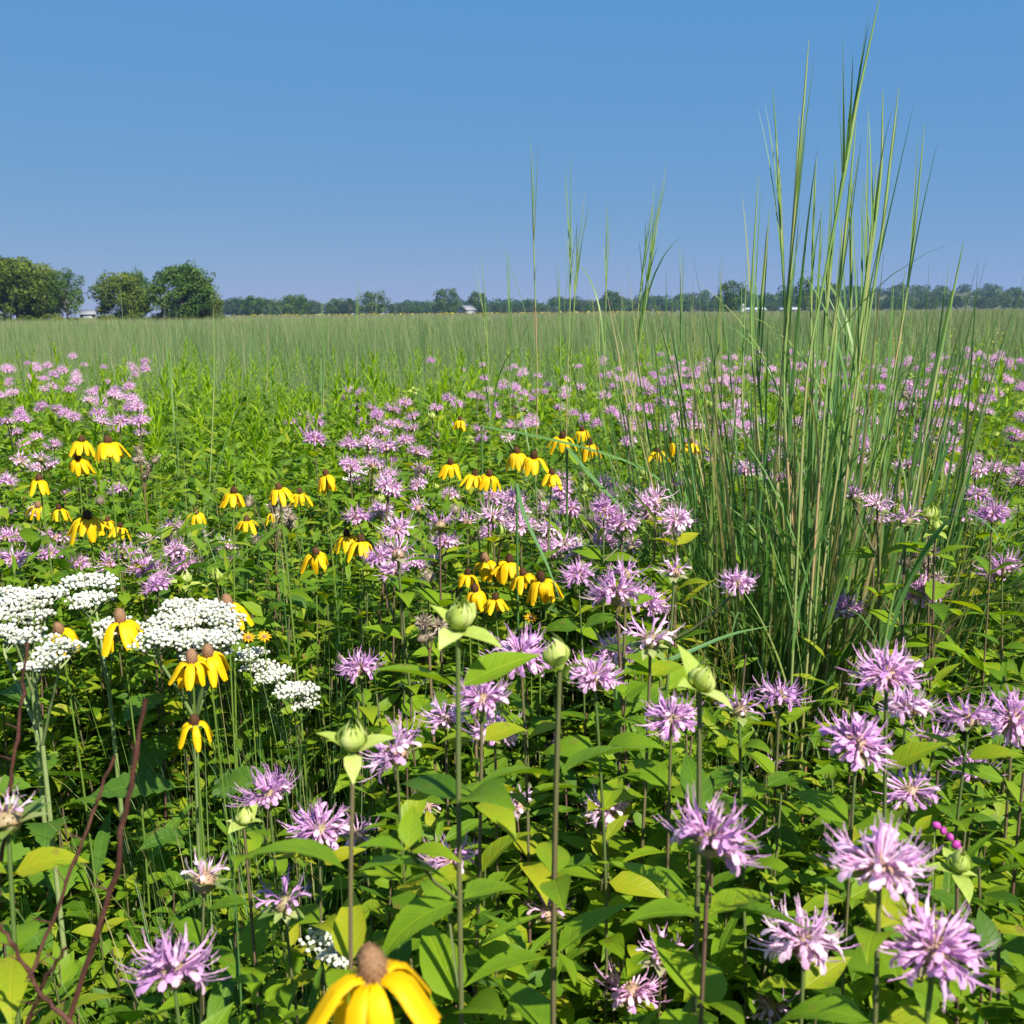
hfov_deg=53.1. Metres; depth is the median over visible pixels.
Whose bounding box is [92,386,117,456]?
goldenrod
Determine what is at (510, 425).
wild bergamot
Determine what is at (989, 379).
wild bergamot
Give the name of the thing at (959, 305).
tree
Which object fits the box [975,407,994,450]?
wild bergamot
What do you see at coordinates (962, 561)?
wild bergamot
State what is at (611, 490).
wild bergamot
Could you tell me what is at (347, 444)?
wild bergamot
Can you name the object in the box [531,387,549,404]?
wild bergamot
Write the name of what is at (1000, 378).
goldenrod
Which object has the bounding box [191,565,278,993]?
wild bergamot
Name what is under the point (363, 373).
goldenrod
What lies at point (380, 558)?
wild bergamot
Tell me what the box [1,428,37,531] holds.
wild bergamot
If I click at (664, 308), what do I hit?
tree
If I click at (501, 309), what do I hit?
tree
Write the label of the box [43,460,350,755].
grass tuft
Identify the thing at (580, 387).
wild bergamot
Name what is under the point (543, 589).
coneflower
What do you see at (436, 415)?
goldenrod
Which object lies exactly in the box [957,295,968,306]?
tree
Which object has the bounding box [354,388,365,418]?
wild bergamot
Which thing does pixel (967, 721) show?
wild bergamot
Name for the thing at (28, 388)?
goldenrod
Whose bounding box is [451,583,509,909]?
coneflower
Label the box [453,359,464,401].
goldenrod
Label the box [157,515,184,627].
wild bergamot
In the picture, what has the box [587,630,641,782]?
wild bergamot
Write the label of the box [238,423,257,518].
goldenrod
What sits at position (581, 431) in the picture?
coneflower
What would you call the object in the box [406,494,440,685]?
wild bergamot
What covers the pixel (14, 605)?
wild quinine
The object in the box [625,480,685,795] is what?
wild bergamot
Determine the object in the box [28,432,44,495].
goldenrod
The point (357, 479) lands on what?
wild bergamot
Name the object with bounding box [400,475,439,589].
wild bergamot
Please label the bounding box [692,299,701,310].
tree
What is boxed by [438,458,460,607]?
coneflower
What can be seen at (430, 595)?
wild bergamot
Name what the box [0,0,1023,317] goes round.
sky
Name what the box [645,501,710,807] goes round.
wild bergamot
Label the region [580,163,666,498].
grass stalk
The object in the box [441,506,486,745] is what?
wild bergamot
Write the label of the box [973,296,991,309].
tree
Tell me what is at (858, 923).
grass tuft
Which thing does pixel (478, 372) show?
goldenrod
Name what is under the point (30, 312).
tree
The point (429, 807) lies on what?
wild bergamot
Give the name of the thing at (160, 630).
wild quinine
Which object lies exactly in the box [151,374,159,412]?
goldenrod
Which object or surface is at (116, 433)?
wild bergamot
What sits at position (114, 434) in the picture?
goldenrod
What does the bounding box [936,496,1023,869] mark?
wild bergamot
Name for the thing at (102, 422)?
wild bergamot
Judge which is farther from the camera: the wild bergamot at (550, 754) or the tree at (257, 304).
the tree at (257, 304)
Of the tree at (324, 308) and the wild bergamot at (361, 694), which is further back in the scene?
the tree at (324, 308)
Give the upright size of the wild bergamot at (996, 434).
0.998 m
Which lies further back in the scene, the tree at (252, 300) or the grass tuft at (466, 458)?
the tree at (252, 300)
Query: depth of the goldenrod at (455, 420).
3.15 m
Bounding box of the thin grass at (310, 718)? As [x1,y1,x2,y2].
[0,376,1023,1023]
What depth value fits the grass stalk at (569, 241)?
2.90 m
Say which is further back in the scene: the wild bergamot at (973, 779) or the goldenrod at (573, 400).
the goldenrod at (573, 400)
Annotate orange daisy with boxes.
[242,631,263,876]
[258,631,278,881]
[524,613,538,823]
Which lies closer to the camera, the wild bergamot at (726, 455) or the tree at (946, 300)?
the wild bergamot at (726, 455)
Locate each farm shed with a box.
[738,307,766,311]
[777,307,796,311]
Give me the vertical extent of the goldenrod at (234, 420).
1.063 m
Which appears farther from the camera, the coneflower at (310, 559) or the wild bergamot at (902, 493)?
the wild bergamot at (902, 493)
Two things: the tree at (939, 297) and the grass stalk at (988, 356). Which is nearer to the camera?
the grass stalk at (988, 356)
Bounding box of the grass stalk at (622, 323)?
[525,293,626,493]
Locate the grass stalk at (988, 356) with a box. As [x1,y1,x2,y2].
[981,308,990,434]
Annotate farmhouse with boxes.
[78,310,98,318]
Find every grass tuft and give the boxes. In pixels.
[0,423,353,826]
[0,648,396,1008]
[0,731,472,1023]
[9,460,431,856]
[19,629,573,1022]
[22,453,215,732]
[33,605,466,996]
[34,733,526,1023]
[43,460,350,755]
[59,504,292,724]
[107,465,538,990]
[124,553,542,910]
[145,450,537,843]
[308,626,897,1023]
[316,483,704,917]
[331,447,761,836]
[347,426,725,835]
[357,380,619,662]
[395,417,505,530]
[400,427,736,773]
[444,504,909,885]
[475,507,755,705]
[475,774,840,1023]
[488,398,730,520]
[537,624,913,919]
[542,409,765,566]
[683,514,1010,918]
[711,739,872,1021]
[727,647,1023,924]
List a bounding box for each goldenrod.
[0,372,15,436]
[2,437,25,497]
[12,475,41,532]
[17,397,40,472]
[22,362,46,439]
[22,380,45,434]
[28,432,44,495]
[41,375,58,435]
[41,383,63,468]
[49,343,68,424]
[56,389,68,448]
[57,423,78,494]
[60,380,75,425]
[70,392,86,429]
[89,413,112,532]
[91,461,118,589]
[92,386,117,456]
[97,367,116,434]
[105,411,124,508]
[108,368,124,434]
[112,404,129,465]
[114,367,123,389]
[118,357,139,436]
[123,417,144,492]
[132,494,162,654]
[139,398,175,518]
[142,416,168,503]
[143,357,157,391]
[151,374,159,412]
[154,367,171,454]
[161,387,176,443]
[166,365,189,461]
[178,354,192,411]
[187,369,202,435]
[189,407,219,529]
[197,392,212,454]
[202,364,219,425]
[206,379,220,439]
[210,393,234,445]
[213,420,219,455]
[219,410,229,439]
[219,447,239,532]
[220,380,232,439]
[221,367,230,392]
[222,414,237,478]
[225,394,246,473]
[234,458,276,631]
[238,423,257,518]
[240,454,263,543]
[242,407,271,510]
[248,360,260,406]
[248,416,272,475]
[249,384,270,448]
[249,387,255,432]
[253,479,292,589]
[259,376,268,400]
[259,427,279,506]
[260,365,270,428]
[260,446,277,591]
[264,403,290,483]
[273,383,286,428]
[274,394,292,484]
[276,403,308,492]
[279,383,290,454]
[281,373,290,404]
[285,389,301,459]
[291,407,316,568]
[300,388,313,483]
[308,399,328,511]
[322,443,348,573]
[327,375,350,493]
[334,419,353,472]
[338,364,355,450]
[340,394,367,491]
[348,368,360,415]
[355,421,373,480]
[356,389,372,479]
[357,351,384,469]
[357,355,370,405]
[357,406,376,455]
[365,373,371,398]
[370,444,403,605]
[371,375,380,413]
[382,404,399,437]
[386,379,401,452]
[395,444,416,512]
[402,373,417,411]
[403,382,421,470]
[416,465,443,561]
[417,380,424,403]
[420,378,434,441]
[426,394,437,459]
[427,383,450,475]
[432,418,469,566]
[434,372,455,474]
[439,365,453,417]
[444,399,471,485]
[447,367,454,411]
[453,346,470,457]
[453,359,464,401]
[453,363,460,398]
[462,363,479,445]
[466,373,476,410]
[471,359,486,465]
[475,361,489,422]
[480,399,504,482]
[500,364,510,422]
[513,356,522,396]
[519,375,531,416]
[520,416,537,496]
[534,400,550,473]
[541,337,573,465]
[541,410,549,452]
[559,423,578,484]
[562,382,583,454]
[564,345,578,393]
[565,358,583,407]
[588,366,598,418]
[592,389,610,445]
[598,407,621,469]
[616,468,628,514]
[635,364,652,423]
[681,421,700,502]
[697,384,711,437]
[757,356,779,436]
[762,396,779,450]
[814,378,825,423]
[860,379,879,408]
[862,360,872,394]
[932,380,943,447]
[936,371,945,414]
[960,357,990,468]
[983,360,1012,482]
[994,385,1018,445]
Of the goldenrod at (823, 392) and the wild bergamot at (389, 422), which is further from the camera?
the goldenrod at (823, 392)
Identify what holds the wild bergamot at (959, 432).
on the ground at (939, 307)
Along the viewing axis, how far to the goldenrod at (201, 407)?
4.29 m
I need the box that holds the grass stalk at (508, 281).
[475,252,545,449]
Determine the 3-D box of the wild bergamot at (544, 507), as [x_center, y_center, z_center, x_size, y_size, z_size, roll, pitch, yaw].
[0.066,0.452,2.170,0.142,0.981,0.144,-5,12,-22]
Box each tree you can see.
[0,255,12,312]
[0,256,54,323]
[9,276,50,321]
[24,262,68,320]
[42,267,84,319]
[84,269,152,318]
[119,266,150,318]
[143,259,218,319]
[180,281,223,318]
[222,296,236,315]
[223,296,245,315]
[237,300,259,315]
[239,295,265,316]
[259,297,267,315]
[264,298,277,315]
[266,300,284,315]
[276,294,310,315]
[306,302,320,315]
[309,299,321,315]
[313,303,335,315]
[327,298,343,315]
[334,302,346,315]
[338,298,360,314]
[356,291,390,315]
[386,303,401,314]
[402,306,413,314]
[411,306,421,315]
[424,307,432,313]
[430,288,462,314]
[430,304,441,314]
[468,291,487,313]
[491,302,507,313]
[512,304,523,313]
[522,299,540,313]
[529,305,539,313]
[539,304,550,313]
[548,300,561,312]
[560,302,568,312]
[570,299,580,311]
[573,300,590,313]
[591,300,604,311]
[600,290,620,312]
[615,300,624,312]
[619,300,634,312]
[630,301,640,312]
[635,301,648,310]
[654,304,661,310]
[661,302,670,310]
[667,301,679,311]
[681,299,693,312]
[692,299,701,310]
[695,299,710,310]
[703,302,715,311]
[711,302,724,311]
[712,280,747,312]
[744,298,759,306]
[765,302,781,311]
[766,303,775,311]
[790,299,801,310]
[793,275,815,311]
[812,300,823,310]
[822,283,836,310]
[839,296,853,309]
[848,297,859,307]
[859,296,875,307]
[872,302,884,309]
[876,299,890,309]
[882,296,906,309]
[900,299,911,309]
[907,298,926,309]
[914,302,924,309]
[921,298,937,310]
[924,297,942,307]
[932,294,944,305]
[944,297,952,306]
[952,295,963,308]
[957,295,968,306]
[967,299,973,306]
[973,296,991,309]
[983,297,999,308]
[998,293,1012,304]
[1000,296,1012,308]
[1011,298,1023,309]
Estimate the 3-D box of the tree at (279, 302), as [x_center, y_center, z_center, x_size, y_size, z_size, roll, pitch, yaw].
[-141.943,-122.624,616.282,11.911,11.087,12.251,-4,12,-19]
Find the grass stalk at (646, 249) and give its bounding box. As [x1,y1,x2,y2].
[543,198,657,518]
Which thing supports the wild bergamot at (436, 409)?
on the ground at (939, 307)
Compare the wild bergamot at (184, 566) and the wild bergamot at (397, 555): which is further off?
the wild bergamot at (184, 566)
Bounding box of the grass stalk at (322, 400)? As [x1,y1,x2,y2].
[296,303,327,426]
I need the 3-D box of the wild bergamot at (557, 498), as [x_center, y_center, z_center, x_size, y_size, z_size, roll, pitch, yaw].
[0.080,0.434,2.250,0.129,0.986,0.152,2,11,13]
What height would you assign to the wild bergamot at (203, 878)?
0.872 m
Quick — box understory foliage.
[0,378,1023,1023]
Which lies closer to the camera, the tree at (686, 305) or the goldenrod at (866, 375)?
the goldenrod at (866, 375)
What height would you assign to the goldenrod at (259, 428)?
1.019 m
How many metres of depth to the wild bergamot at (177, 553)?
1.86 m
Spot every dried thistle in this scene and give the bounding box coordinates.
[130,443,161,603]
[243,493,298,817]
[414,611,447,841]
[453,668,478,817]
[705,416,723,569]
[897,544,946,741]
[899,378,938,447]
[915,422,958,481]
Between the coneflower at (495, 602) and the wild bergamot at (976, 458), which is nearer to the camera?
the coneflower at (495, 602)
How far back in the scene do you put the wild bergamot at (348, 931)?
0.66 m
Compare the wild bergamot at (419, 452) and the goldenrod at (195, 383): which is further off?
the goldenrod at (195, 383)
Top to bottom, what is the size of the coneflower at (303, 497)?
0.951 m
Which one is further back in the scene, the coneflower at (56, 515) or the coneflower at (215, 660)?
the coneflower at (56, 515)
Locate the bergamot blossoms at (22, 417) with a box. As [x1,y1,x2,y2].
[0,346,1023,579]
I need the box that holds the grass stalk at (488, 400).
[442,259,532,490]
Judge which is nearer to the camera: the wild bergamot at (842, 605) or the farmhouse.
the wild bergamot at (842, 605)
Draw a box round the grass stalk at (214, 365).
[74,308,310,619]
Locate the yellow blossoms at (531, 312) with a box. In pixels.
[227,311,1018,351]
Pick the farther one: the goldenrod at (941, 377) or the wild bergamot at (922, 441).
the goldenrod at (941, 377)
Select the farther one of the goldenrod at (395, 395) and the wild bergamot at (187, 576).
the goldenrod at (395, 395)
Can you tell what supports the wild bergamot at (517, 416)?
on the ground at (939, 307)
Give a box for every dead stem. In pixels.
[0,640,28,904]
[0,923,75,1023]
[15,754,115,1017]
[17,947,67,1023]
[65,698,147,1023]
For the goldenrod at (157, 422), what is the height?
1.111 m
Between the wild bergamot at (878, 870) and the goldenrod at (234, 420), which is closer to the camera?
the wild bergamot at (878, 870)
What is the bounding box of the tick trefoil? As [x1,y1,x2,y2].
[892,821,961,997]
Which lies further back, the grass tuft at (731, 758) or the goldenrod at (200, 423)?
the goldenrod at (200, 423)
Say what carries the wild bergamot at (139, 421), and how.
on the ground at (939, 307)
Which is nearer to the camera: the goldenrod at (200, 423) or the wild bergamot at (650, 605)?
the wild bergamot at (650, 605)
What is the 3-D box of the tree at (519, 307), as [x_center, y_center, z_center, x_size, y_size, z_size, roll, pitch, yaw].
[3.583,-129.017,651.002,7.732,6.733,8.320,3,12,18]
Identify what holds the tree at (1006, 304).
on the ground at (939, 307)
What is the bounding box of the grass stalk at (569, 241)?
[447,173,616,515]
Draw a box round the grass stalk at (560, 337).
[554,261,610,482]
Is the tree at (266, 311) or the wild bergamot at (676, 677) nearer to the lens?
the wild bergamot at (676, 677)
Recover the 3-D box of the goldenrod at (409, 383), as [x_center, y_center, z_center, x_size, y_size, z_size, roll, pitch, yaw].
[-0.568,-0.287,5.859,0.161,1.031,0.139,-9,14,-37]
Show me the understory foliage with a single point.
(580, 958)
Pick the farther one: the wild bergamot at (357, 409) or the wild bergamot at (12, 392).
the wild bergamot at (12, 392)
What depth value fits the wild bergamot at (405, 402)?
4.05 m
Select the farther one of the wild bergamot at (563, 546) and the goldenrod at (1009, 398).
the goldenrod at (1009, 398)
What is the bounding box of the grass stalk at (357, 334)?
[355,283,396,399]
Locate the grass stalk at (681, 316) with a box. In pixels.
[563,254,714,639]
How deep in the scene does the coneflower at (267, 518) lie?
2.03 m
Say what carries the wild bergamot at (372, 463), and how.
on the ground at (939, 307)
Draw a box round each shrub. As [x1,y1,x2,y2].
[0,313,12,323]
[13,315,40,323]
[40,313,65,322]
[96,314,117,323]
[122,314,142,321]
[149,313,172,320]
[188,312,210,319]
[210,314,225,319]
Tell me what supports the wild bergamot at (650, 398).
on the ground at (939, 307)
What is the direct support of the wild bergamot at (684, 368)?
on the ground at (939, 307)
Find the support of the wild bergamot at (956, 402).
on the ground at (939, 307)
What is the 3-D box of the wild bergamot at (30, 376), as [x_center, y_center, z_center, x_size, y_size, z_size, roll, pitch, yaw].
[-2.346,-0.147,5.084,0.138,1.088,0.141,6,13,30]
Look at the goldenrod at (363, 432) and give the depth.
3.45 m
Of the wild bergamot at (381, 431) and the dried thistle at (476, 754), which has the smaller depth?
the dried thistle at (476, 754)
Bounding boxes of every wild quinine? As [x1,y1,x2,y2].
[0,584,89,1006]
[0,623,106,1020]
[14,571,240,949]
[89,597,265,1022]
[232,644,320,969]
[295,921,347,1023]
[342,466,385,570]
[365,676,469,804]
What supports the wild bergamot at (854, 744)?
on the ground at (939, 307)
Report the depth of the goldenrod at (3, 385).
6.15 m
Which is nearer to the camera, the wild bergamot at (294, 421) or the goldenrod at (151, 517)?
the goldenrod at (151, 517)
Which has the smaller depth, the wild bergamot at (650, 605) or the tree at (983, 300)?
the wild bergamot at (650, 605)
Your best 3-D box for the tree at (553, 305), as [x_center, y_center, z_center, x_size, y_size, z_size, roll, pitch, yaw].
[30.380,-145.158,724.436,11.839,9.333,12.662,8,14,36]
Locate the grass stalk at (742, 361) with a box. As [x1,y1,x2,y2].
[714,269,863,654]
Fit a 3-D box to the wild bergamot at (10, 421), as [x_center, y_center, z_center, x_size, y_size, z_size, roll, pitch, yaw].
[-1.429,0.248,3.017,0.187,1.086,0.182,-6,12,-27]
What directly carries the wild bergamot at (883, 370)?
on the ground at (939, 307)
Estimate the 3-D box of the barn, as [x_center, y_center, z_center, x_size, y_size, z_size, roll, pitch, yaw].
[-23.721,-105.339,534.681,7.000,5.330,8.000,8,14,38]
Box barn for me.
[458,305,475,314]
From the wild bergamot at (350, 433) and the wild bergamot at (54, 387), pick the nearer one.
the wild bergamot at (350, 433)
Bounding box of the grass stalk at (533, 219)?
[452,146,581,539]
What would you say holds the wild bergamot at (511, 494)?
on the ground at (939, 307)
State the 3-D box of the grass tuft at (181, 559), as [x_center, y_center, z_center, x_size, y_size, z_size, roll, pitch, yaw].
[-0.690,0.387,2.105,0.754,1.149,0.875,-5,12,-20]
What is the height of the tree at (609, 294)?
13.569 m
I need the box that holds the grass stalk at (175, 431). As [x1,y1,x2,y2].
[38,336,222,599]
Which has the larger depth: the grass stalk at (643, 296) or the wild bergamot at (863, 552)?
the grass stalk at (643, 296)
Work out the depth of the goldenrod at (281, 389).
5.26 m
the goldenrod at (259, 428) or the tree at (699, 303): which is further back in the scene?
the tree at (699, 303)
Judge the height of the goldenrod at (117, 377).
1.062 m
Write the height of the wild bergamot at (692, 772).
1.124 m
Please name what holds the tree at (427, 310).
on the ground at (939, 307)
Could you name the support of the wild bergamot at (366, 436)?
on the ground at (939, 307)
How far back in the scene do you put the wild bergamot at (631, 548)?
1.72 m
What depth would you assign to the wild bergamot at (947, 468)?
2.40 m
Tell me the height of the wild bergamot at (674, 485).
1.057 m
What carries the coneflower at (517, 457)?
on the ground at (939, 307)
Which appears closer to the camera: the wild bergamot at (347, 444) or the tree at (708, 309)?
the wild bergamot at (347, 444)
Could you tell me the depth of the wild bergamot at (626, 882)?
1.01 m
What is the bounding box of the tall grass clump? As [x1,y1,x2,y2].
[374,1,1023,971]
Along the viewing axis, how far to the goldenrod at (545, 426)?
4.59 m
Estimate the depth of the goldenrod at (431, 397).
4.60 m
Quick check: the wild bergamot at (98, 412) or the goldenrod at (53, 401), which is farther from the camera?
the goldenrod at (53, 401)
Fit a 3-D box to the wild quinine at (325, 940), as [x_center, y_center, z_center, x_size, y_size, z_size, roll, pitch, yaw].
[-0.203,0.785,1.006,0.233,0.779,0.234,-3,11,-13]
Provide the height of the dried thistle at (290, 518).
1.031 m
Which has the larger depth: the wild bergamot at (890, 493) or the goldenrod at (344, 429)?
the goldenrod at (344, 429)
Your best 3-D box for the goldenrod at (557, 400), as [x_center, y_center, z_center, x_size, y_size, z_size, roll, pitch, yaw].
[0.205,-0.140,4.496,0.189,1.250,0.190,-4,12,-19]
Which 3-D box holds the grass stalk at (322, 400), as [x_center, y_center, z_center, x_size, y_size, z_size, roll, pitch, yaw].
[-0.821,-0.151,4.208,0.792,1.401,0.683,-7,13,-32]
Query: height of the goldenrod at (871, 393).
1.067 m
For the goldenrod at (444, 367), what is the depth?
5.53 m
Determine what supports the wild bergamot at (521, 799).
on the ground at (939, 307)
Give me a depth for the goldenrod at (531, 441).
3.40 m
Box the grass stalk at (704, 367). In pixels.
[683,315,715,532]
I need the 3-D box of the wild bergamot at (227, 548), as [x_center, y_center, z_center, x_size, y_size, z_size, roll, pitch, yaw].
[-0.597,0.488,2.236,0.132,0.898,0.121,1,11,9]
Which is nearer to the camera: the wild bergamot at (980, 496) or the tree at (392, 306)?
the wild bergamot at (980, 496)
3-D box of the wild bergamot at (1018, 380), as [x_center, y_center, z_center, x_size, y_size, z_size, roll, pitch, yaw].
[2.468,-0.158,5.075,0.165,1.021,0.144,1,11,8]
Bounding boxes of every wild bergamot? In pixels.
[0,415,34,579]
[0,470,22,571]
[0,503,40,736]
[0,524,49,747]
[0,543,71,840]
[0,778,125,1023]
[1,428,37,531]
[4,451,60,568]
[5,387,20,421]
[16,437,34,521]
[20,373,41,417]
[23,450,66,582]
[32,405,52,458]
[32,541,115,873]
[38,382,61,426]
[40,527,120,850]
[43,437,67,502]
[44,403,74,483]
[49,484,70,528]
[77,474,128,506]
[79,394,101,429]
[85,405,108,483]
[87,496,127,819]
[89,412,126,557]
[89,548,148,853]
[92,387,138,488]
[97,539,166,918]
[103,481,151,683]
[106,412,133,518]
[109,424,131,460]
[111,537,228,833]
[114,552,174,853]
[115,922,233,1023]
[122,400,151,493]
[123,392,140,428]
[123,411,164,567]
[128,370,139,395]
[128,571,195,907]
[134,426,158,516]
[138,532,176,657]
[153,849,235,1023]
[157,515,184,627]
[158,529,215,682]
[160,570,224,832]
[161,549,231,834]
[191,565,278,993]
[200,801,314,1023]
[207,534,244,718]
[221,550,262,728]
[225,762,318,1023]
[240,715,455,1003]
[241,866,332,1023]
[263,797,365,1023]
[283,411,312,515]
[294,417,332,559]
[295,427,356,645]
[322,811,379,962]
[325,453,374,662]
[327,647,398,932]
[328,434,364,581]
[332,431,366,513]
[340,498,415,723]
[343,386,360,417]
[343,402,360,440]
[344,465,376,647]
[351,455,385,647]
[352,432,384,590]
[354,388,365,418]
[355,596,540,1023]
[358,426,379,476]
[358,712,440,1006]
[359,468,408,822]
[359,494,402,624]
[360,543,416,801]
[362,424,395,615]
[363,531,475,988]
[366,404,380,469]
[367,408,385,496]
[367,434,414,623]
[368,465,417,663]
[369,511,442,917]
[373,456,407,607]
[382,401,402,483]
[383,418,412,494]
[385,570,466,806]
[395,432,437,556]
[397,396,415,475]
[400,387,425,446]
[400,421,419,477]
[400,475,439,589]
[401,441,442,647]
[402,508,474,882]
[402,551,454,860]
[403,792,454,860]
[404,410,427,494]
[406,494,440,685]
[407,462,434,555]
[412,529,471,859]
[415,411,444,602]
[415,689,484,1019]
[417,830,484,1007]
[422,401,456,516]
[422,669,541,1023]
[427,432,462,572]
[430,502,478,683]
[439,486,466,674]
[440,392,455,444]
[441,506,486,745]
[460,501,538,894]
[462,704,538,1020]
[463,632,649,1023]
[464,390,493,456]
[464,432,490,538]
[469,424,491,472]
[469,521,520,652]
[475,390,503,449]
[478,487,505,612]
[479,402,505,465]
[479,622,585,1022]
[487,410,503,475]
[494,418,530,487]
[497,383,509,460]
[497,483,535,785]
[498,503,536,744]
[501,432,542,483]
[501,480,578,622]
[501,509,550,805]
[502,380,522,446]
[504,404,531,502]
[504,784,550,956]
[513,412,544,453]
[519,494,558,607]
[520,891,575,1021]
[525,534,569,738]
[528,517,571,729]
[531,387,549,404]
[534,736,572,807]
[535,491,573,705]
[540,556,622,878]
[540,649,665,1023]
[543,529,601,828]
[547,494,592,722]
[550,402,567,465]
[556,470,599,563]
[567,490,664,787]
[568,481,612,707]
[572,411,590,474]
[574,382,589,411]
[574,555,667,992]
[576,564,675,912]
[577,783,641,1023]
[578,511,607,658]
[586,530,626,742]
[587,508,658,803]
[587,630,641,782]
[589,608,694,1023]
[590,471,635,556]
[592,486,624,576]
[594,960,672,1015]
[596,506,689,648]
[596,644,807,1023]
[607,533,657,798]
[607,688,716,1023]
[612,416,645,467]
[615,582,675,849]
[616,434,641,496]
[618,483,649,536]
[619,922,691,1023]
[621,783,782,1023]
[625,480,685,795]
[629,552,759,942]
[639,469,651,508]
[640,385,659,451]
[642,471,687,614]
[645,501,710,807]
[650,395,672,475]
[657,529,696,760]
[659,419,675,470]
[663,383,677,447]
[669,365,690,389]
[674,409,698,501]
[682,372,699,421]
[682,418,725,483]
[686,396,699,414]
[699,427,742,512]
[699,686,811,1023]
[703,449,726,521]
[708,457,785,676]
[715,378,726,409]
[726,418,749,542]
[730,375,756,424]
[738,429,761,453]
[739,670,814,978]
[746,892,859,1023]
[748,978,799,1023]
[751,448,787,543]
[751,752,784,807]
[767,387,776,421]
[774,415,805,505]
[778,811,946,1023]
[783,708,913,1023]
[800,588,871,831]
[819,637,946,1015]
[834,480,920,849]
[842,511,900,778]
[845,685,949,1005]
[848,432,879,502]
[854,765,961,937]
[856,408,869,465]
[859,415,888,474]
[860,881,1003,1023]
[863,501,945,831]
[869,569,951,792]
[870,719,955,990]
[872,366,886,395]
[876,477,902,534]
[880,372,891,383]
[880,515,982,840]
[889,456,937,603]
[890,487,925,610]
[894,691,1023,1005]
[895,400,905,462]
[895,847,1020,1023]
[896,500,963,818]
[901,385,926,446]
[909,428,937,526]
[919,417,961,450]
[926,431,961,532]
[931,396,980,465]
[932,460,956,567]
[934,482,1010,817]
[935,445,961,531]
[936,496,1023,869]
[938,503,997,809]
[940,745,1007,940]
[943,460,989,654]
[948,374,971,424]
[948,684,1023,969]
[949,425,970,463]
[955,394,969,441]
[957,451,983,506]
[962,401,980,447]
[964,458,1023,738]
[965,388,993,454]
[970,398,1000,486]
[970,547,1023,823]
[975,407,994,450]
[978,374,996,441]
[983,473,1023,693]
[987,425,1023,544]
[992,388,1013,532]
[1002,433,1023,603]
[1005,378,1023,468]
[1011,409,1023,488]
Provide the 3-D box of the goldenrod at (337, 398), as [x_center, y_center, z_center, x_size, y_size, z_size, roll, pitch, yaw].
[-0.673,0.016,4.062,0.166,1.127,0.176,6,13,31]
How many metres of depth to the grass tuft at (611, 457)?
2.97 m
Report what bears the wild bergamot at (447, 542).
on the ground at (939, 307)
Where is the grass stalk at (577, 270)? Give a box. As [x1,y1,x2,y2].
[451,197,697,560]
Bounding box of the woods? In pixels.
[218,282,1023,315]
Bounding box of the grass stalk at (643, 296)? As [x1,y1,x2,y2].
[559,186,749,501]
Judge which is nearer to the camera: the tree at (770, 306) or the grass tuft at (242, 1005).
the grass tuft at (242, 1005)
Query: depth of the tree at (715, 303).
626.75 m
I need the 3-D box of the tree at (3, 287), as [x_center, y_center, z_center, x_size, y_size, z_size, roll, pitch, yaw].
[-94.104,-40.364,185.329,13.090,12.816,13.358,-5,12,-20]
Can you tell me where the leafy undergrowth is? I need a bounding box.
[0,330,1023,486]
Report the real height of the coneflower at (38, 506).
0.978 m
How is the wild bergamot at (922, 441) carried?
on the ground at (939, 307)
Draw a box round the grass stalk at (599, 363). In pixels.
[577,286,634,470]
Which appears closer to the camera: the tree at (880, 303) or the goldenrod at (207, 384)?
the goldenrod at (207, 384)
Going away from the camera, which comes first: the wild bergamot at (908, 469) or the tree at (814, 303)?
the wild bergamot at (908, 469)
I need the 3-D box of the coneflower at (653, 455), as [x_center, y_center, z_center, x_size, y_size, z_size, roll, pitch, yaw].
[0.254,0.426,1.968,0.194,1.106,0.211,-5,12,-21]
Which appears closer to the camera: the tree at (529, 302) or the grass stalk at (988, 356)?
the grass stalk at (988, 356)
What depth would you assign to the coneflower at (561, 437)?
2.11 m
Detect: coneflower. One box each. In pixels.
[4,474,155,917]
[25,501,74,764]
[37,622,110,989]
[52,503,97,771]
[54,509,148,800]
[66,435,128,731]
[68,453,120,729]
[83,435,137,829]
[96,516,141,847]
[102,607,207,1012]
[108,522,141,732]
[128,648,276,1021]
[143,713,240,1023]
[173,643,255,1006]
[184,508,240,671]
[189,593,307,1008]
[214,486,283,919]
[235,515,266,755]
[258,511,307,724]
[267,482,362,914]
[289,487,313,670]
[293,546,357,796]
[299,469,373,878]
[306,528,356,764]
[307,942,441,1023]
[335,533,379,783]
[432,469,533,728]
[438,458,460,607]
[448,567,513,837]
[451,416,466,706]
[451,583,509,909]
[465,553,532,936]
[469,551,504,900]
[472,469,538,745]
[479,446,526,615]
[483,592,513,923]
[490,567,536,902]
[498,468,574,779]
[503,570,575,903]
[510,450,554,680]
[544,431,577,698]
[572,425,589,535]
[581,437,601,574]
[636,447,690,687]
[663,437,675,628]
[680,438,700,625]
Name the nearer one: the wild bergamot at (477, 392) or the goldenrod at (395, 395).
the wild bergamot at (477, 392)
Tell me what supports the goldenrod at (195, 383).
on the ground at (939, 307)
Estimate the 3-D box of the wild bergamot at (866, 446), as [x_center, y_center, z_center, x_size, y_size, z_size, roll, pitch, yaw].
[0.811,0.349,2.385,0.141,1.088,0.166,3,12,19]
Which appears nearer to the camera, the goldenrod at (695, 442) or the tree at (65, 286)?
the goldenrod at (695, 442)
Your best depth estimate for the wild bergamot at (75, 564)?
1.84 m
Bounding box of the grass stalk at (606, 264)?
[572,209,642,520]
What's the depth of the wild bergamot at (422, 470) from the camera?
2.71 m
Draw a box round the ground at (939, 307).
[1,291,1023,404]
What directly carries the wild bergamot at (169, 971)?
on the ground at (939, 307)

